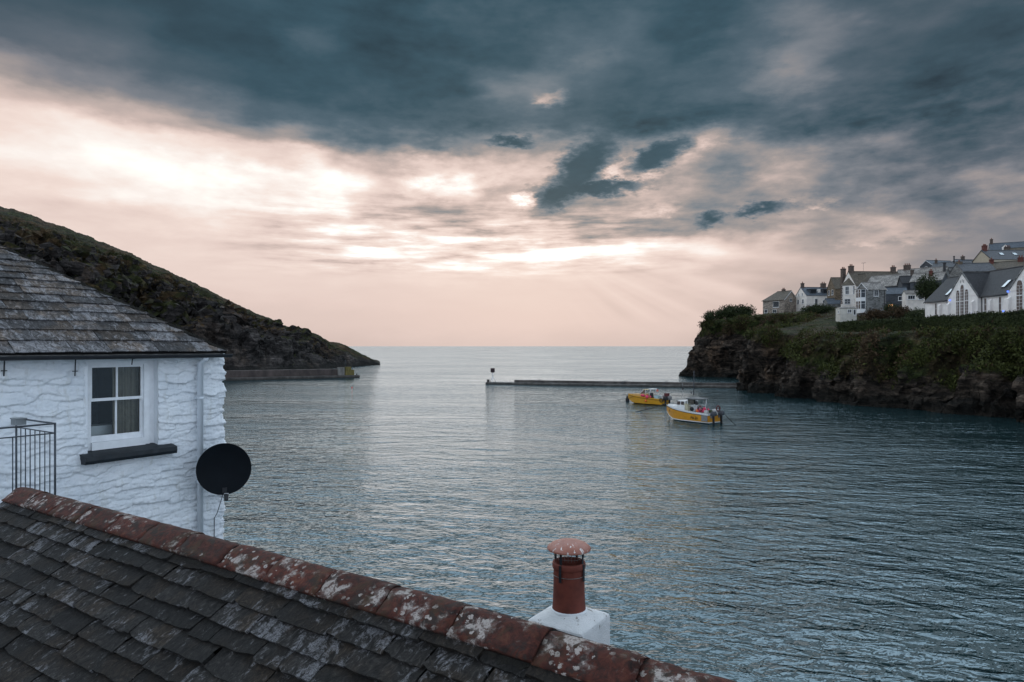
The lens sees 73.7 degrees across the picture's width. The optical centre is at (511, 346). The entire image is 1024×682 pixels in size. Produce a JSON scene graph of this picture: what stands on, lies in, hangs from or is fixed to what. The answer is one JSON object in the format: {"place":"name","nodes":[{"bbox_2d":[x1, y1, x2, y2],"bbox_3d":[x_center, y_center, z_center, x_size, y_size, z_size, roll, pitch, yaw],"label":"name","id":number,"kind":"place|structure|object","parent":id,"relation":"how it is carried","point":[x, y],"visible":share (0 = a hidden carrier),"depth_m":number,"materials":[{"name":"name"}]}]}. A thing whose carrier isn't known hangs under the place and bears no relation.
{"place":"outdoors","nodes":[
{"label":"outdoors","id":0,"kind":"place"},
{"bbox_2d":[0,206,379,370],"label":"hill","id":1,"kind":"structure","parent":0,"point":[248,339],"depth_m":223.79,"materials":[{"name":"green plant"}]},
{"bbox_2d":[0,0,1023,345],"label":"sky","id":2,"kind":"structure","parent":0,"point":[347,172],"materials":[{"name":"grey"}]},
{"bbox_2d":[222,346,1023,681],"bbox_3d":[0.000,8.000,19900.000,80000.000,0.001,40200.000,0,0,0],"label":"water","id":3,"kind":"structure","parent":0,"point":[768,538],"depth_m":34.28,"materials":[{"name":"liquid"}]},
{"bbox_2d":[224,360,359,380],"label":"breakwater","id":4,"kind":"object","parent":3,"relation":"in","point":[338,372],"visible":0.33,"depth_m":165.13,"materials":[{"name":"concrete"}]},
{"bbox_2d":[485,379,736,387],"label":"breakwater","id":5,"kind":"object","parent":3,"relation":"in","point":[626,383],"visible":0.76,"depth_m":136.03,"materials":[{"name":"concrete"}]},
{"bbox_2d":[487,368,495,381],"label":"beacon","id":6,"kind":"object","parent":5,"relation":"on","point":[492,372],"visible":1,"depth_m":143.23,"materials":[{"name":"metal"}]},
{"bbox_2d":[628,388,671,404],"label":"motor boat","id":7,"kind":"object","parent":3,"relation":"on","point":[638,398],"visible":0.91,"depth_m":93.70,"materials":[{"name":"yellow plastic"}]},
{"bbox_2d":[667,375,724,423],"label":"fishing boat","id":8,"kind":"object","parent":3,"relation":"on","point":[682,410],"visible":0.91,"depth_m":71.88,"materials":[{"name":"yellow plastic"}]},
{"bbox_2d":[679,306,1023,422],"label":"cliff","id":9,"kind":"structure","parent":0,"point":[753,365],"depth_m":92.91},
{"bbox_2d":[700,309,726,319],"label":"shrub","id":10,"kind":"object","parent":9,"relation":"on","point":[710,314],"visible":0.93,"depth_m":182.08,"materials":[{"name":"green plant"}]},
{"bbox_2d":[714,303,756,317],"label":"shrub","id":11,"kind":"object","parent":9,"relation":"on","point":[732,311],"visible":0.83,"depth_m":182.31,"materials":[{"name":"green plant"}]},
{"bbox_2d":[762,288,796,313],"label":"stone house","id":12,"kind":"structure","parent":9,"relation":"on","point":[783,300],"depth_m":197.59,"materials":[{"name":"grey stone"}]},
{"bbox_2d":[773,301,778,307],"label":"window","id":13,"kind":"structure","parent":12,"relation":"in","point":[775,304],"depth_m":197.43,"materials":[{"name":"grey glass"}]},
{"bbox_2d":[796,282,826,311],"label":"white house","id":14,"kind":"structure","parent":9,"relation":"on","point":[805,296],"depth_m":193.47,"materials":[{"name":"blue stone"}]},
{"bbox_2d":[799,303,834,313],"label":"shrub","id":15,"kind":"object","parent":9,"relation":"on","point":[816,308],"visible":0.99,"depth_m":159.09,"materials":[{"name":"green plant"}]},
{"bbox_2d":[823,298,840,306],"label":"lean to shed","id":16,"kind":"object","parent":9,"relation":"on","point":[833,302],"visible":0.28,"depth_m":183.03,"materials":[{"name":"grey stone"}]},
{"bbox_2d":[826,277,840,299],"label":"stone house","id":17,"kind":"structure","parent":9,"relation":"on","point":[833,289],"depth_m":185.08,"materials":[{"name":"brown stone"}]},
{"bbox_2d":[835,307,856,321],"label":"garden shed","id":18,"kind":"structure","parent":9,"relation":"on","point":[846,314],"depth_m":131.02,"materials":[{"name":"white paint"}]},
{"bbox_2d":[840,274,865,306],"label":"white house wing","id":19,"kind":"structure","parent":9,"relation":"on","point":[847,292],"depth_m":165.77,"materials":[{"name":"white paint"}]},
{"bbox_2d":[845,286,848,294],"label":"window","id":20,"kind":"structure","parent":19,"relation":"in","point":[847,287],"depth_m":165.72,"materials":[{"name":"white paint"}]},
{"bbox_2d":[844,299,849,304],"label":"window","id":21,"kind":"structure","parent":19,"relation":"in","point":[846,301],"depth_m":165.80,"materials":[{"name":"white paint"}]},
{"bbox_2d":[697,308,1023,390],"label":"undergrowth","id":22,"kind":"object","parent":9,"relation":"on","point":[899,359],"visible":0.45,"depth_m":91.53,"materials":[{"name":"green plant"}]},
{"bbox_2d":[840,264,898,306],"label":"white house","id":23,"kind":"structure","parent":9,"relation":"on","point":[852,274],"depth_m":167.52,"materials":[{"name":"paint"}]},
{"bbox_2d":[854,282,887,315],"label":"stone house","id":24,"kind":"structure","parent":9,"relation":"on","point":[871,295],"depth_m":136.34,"materials":[{"name":"grey stone"}]},
{"bbox_2d":[856,300,865,312],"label":"bay window","id":25,"kind":"structure","parent":24,"relation":"in","point":[860,305],"depth_m":136.89,"materials":[{"name":"white paint"}]},
{"bbox_2d":[856,289,865,300],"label":"bay window","id":26,"kind":"structure","parent":24,"relation":"in","point":[860,293],"depth_m":136.99,"materials":[{"name":"white paint"}]},
{"bbox_2d":[873,290,878,296],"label":"window","id":27,"kind":"structure","parent":24,"relation":"in","point":[875,291],"depth_m":136.09,"materials":[{"name":"grey glass"}]},
{"bbox_2d":[857,308,891,320],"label":"shrub","id":28,"kind":"object","parent":9,"relation":"on","point":[873,314],"visible":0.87,"depth_m":123.32,"materials":[{"name":"green plant"}]},
{"bbox_2d":[868,270,916,286],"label":"slate cottage","id":29,"kind":"structure","parent":9,"relation":"on","point":[888,280],"depth_m":156.99,"materials":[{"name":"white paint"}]},
{"bbox_2d":[883,302,901,317],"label":"shrub","id":30,"kind":"object","parent":9,"relation":"on","point":[886,307],"visible":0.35,"depth_m":127.23,"materials":[{"name":"green plant"}]},
{"bbox_2d":[885,287,906,306],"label":"flat extension","id":31,"kind":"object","parent":9,"relation":"on","point":[893,295],"visible":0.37,"depth_m":144.55,"materials":[{"name":"stone"}]},
{"bbox_2d":[886,305,920,318],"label":"shrub","id":32,"kind":"object","parent":9,"relation":"on","point":[900,312],"visible":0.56,"depth_m":121.83,"materials":[{"name":"green plant"}]},
{"bbox_2d":[896,275,911,289],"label":"dark cottage","id":33,"kind":"structure","parent":9,"relation":"on","point":[903,281],"depth_m":149.56,"materials":[{"name":"stone"}]},
{"bbox_2d":[901,290,924,310],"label":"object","id":34,"kind":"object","parent":9,"relation":"on","point":[909,300],"visible":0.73,"depth_m":135.07,"materials":[{"name":"paint"}]},
{"bbox_2d":[907,295,915,299],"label":"window","id":35,"kind":"structure","parent":34,"relation":"in","point":[910,297],"depth_m":134.99,"materials":[{"name":"white paint"}]},
{"bbox_2d":[903,307,924,317],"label":"shrub","id":36,"kind":"object","parent":9,"relation":"on","point":[914,313],"visible":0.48,"depth_m":117.24,"materials":[{"name":"green plant"}]},
{"bbox_2d":[897,263,949,276],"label":"slate cottage","id":37,"kind":"structure","parent":9,"relation":"on","point":[907,268],"depth_m":170.99,"materials":[{"name":"grey stone"}]},
{"bbox_2d":[912,273,940,299],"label":"evergreen tree","id":38,"kind":"object","parent":9,"relation":"on","point":[927,288],"visible":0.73,"depth_m":127.28,"materials":[{"name":"green plant"}]},
{"bbox_2d":[909,269,947,289],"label":"dark cottage","id":39,"kind":"structure","parent":9,"relation":"on","point":[942,277],"depth_m":144.98,"materials":[{"name":"stone"}]},
{"bbox_2d":[836,308,1023,331],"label":"clipped hedge","id":40,"kind":"object","parent":9,"relation":"on","point":[1015,318],"visible":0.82,"depth_m":94.13,"materials":[{"name":"green plant"}]},
{"bbox_2d":[919,260,950,267],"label":"slate cottage","id":41,"kind":"structure","parent":9,"relation":"on","point":[926,263],"depth_m":204.36,"materials":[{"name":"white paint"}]},
{"bbox_2d":[931,256,972,270],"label":"slate cottage","id":42,"kind":"structure","parent":9,"relation":"on","point":[950,265],"depth_m":187.25,"materials":[{"name":"grey stone"}]},
{"bbox_2d":[955,255,973,260],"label":"slate cottage","id":43,"kind":"structure","parent":9,"relation":"on","point":[962,258],"depth_m":204.55,"materials":[{"name":"white paint"}]},
{"bbox_2d":[949,260,995,276],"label":"slate cottage","id":44,"kind":"structure","parent":9,"relation":"on","point":[959,267],"depth_m":149.00,"materials":[{"name":"grey stone"}]},
{"bbox_2d":[923,265,1023,317],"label":"white chapel","id":45,"kind":"structure","parent":9,"relation":"on","point":[1001,290],"depth_m":91.37,"materials":[{"name":"paint"}]},
{"bbox_2d":[956,290,959,315],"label":"lancet window","id":46,"kind":"structure","parent":45,"relation":"in","point":[958,291],"depth_m":94.24,"materials":[{"name":"grey glass"}]},
{"bbox_2d":[960,284,963,314],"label":"lancet window","id":47,"kind":"structure","parent":45,"relation":"in","point":[962,285],"depth_m":93.35,"materials":[{"name":"white paint"}]},
{"bbox_2d":[965,288,968,314],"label":"lancet window","id":48,"kind":"structure","parent":45,"relation":"in","point":[966,290],"depth_m":92.42,"materials":[{"name":"grey glass"}]},
{"bbox_2d":[984,298,986,312],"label":"window","id":49,"kind":"structure","parent":45,"relation":"in","point":[985,299],"depth_m":89.36,"materials":[{"name":"white paint"}]},
{"bbox_2d":[998,296,1001,311],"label":"window","id":50,"kind":"structure","parent":45,"relation":"in","point":[999,298],"depth_m":86.63,"materials":[{"name":"grey glass"}]},
{"bbox_2d":[1016,279,1022,311],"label":"lancet window","id":51,"kind":"structure","parent":45,"relation":"in","point":[1019,285],"depth_m":82.78,"materials":[{"name":"grey glass"}]},
{"bbox_2d":[973,244,1023,262],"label":"cream house","id":52,"kind":"structure","parent":9,"relation":"on","point":[985,254],"depth_m":194.42,"materials":[{"name":"grey stone"}]},
{"bbox_2d":[985,255,1023,269],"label":"ochre roof cottage","id":53,"kind":"structure","parent":9,"relation":"on","point":[1006,264],"depth_m":148.79,"materials":[{"name":"grey stone"}]},
{"bbox_2d":[988,238,1023,249],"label":"slate house","id":54,"kind":"structure","parent":9,"relation":"on","point":[996,246],"depth_m":228.86,"materials":[{"name":"grey stone"}]},
{"bbox_2d":[1004,245,1023,249],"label":"stone house","id":55,"kind":"structure","parent":9,"relation":"on","point":[1016,248],"depth_m":212.69,"materials":[{"name":"grey stone"}]},
{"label":"ground","id":56,"kind":"structure","parent":0,"visible":0},
{"bbox_2d":[0,244,232,538],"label":"stone cottage","id":57,"kind":"structure","parent":56,"relation":"on","point":[127,398],"depth_m":10.17,"materials":[{"name":"white paint"}]},
{"bbox_2d":[80,358,176,464],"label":"sash window","id":58,"kind":"structure","parent":57,"relation":"in","point":[121,401],"depth_m":10.40,"materials":[{"name":"wood"}]},
{"bbox_2d":[196,443,250,536],"bbox_3d":[-4.701,2.883,10.868,0.862,2.704,0.679,0,0,35],"label":"satellite dish","id":59,"kind":"object","parent":57,"relation":"attached to","point":[222,469],"visible":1,"depth_m":10.79,"materials":[{"name":"metal"}]},
{"bbox_2d":[0,487,735,681],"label":"slate roofed house","id":60,"kind":"structure","parent":56,"relation":"on","point":[89,592],"depth_m":3.81,"materials":[{"name":"stone"}]},
{"bbox_2d":[528,538,609,645],"bbox_3d":[0.467,3.043,5.600,0.508,2.913,0.508,0,0,34],"label":"chimney stack","id":61,"kind":"object","parent":60,"relation":"on","point":[568,611],"visible":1,"depth_m":5.49,"materials":[{"name":"ceramic"}]},
{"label":"concrete landing","id":62,"kind":"object","parent":56,"relation":"on","visible":0},
{"bbox_2d":[0,419,55,494],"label":"metal railing","id":63,"kind":"object","parent":62,"relation":"on","point":[35,430],"visible":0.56,"depth_m":7.63,"materials":[{"name":"grey metal"}]},
{"bbox_2d":[10,417,26,424],"bbox_3d":[-5.708,0.869,7.900,0.165,0.079,0.115,0,0,34],"label":"planter box","id":64,"kind":"object","parent":63,"relation":"on","point":[18,420],"visible":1,"depth_m":7.86,"materials":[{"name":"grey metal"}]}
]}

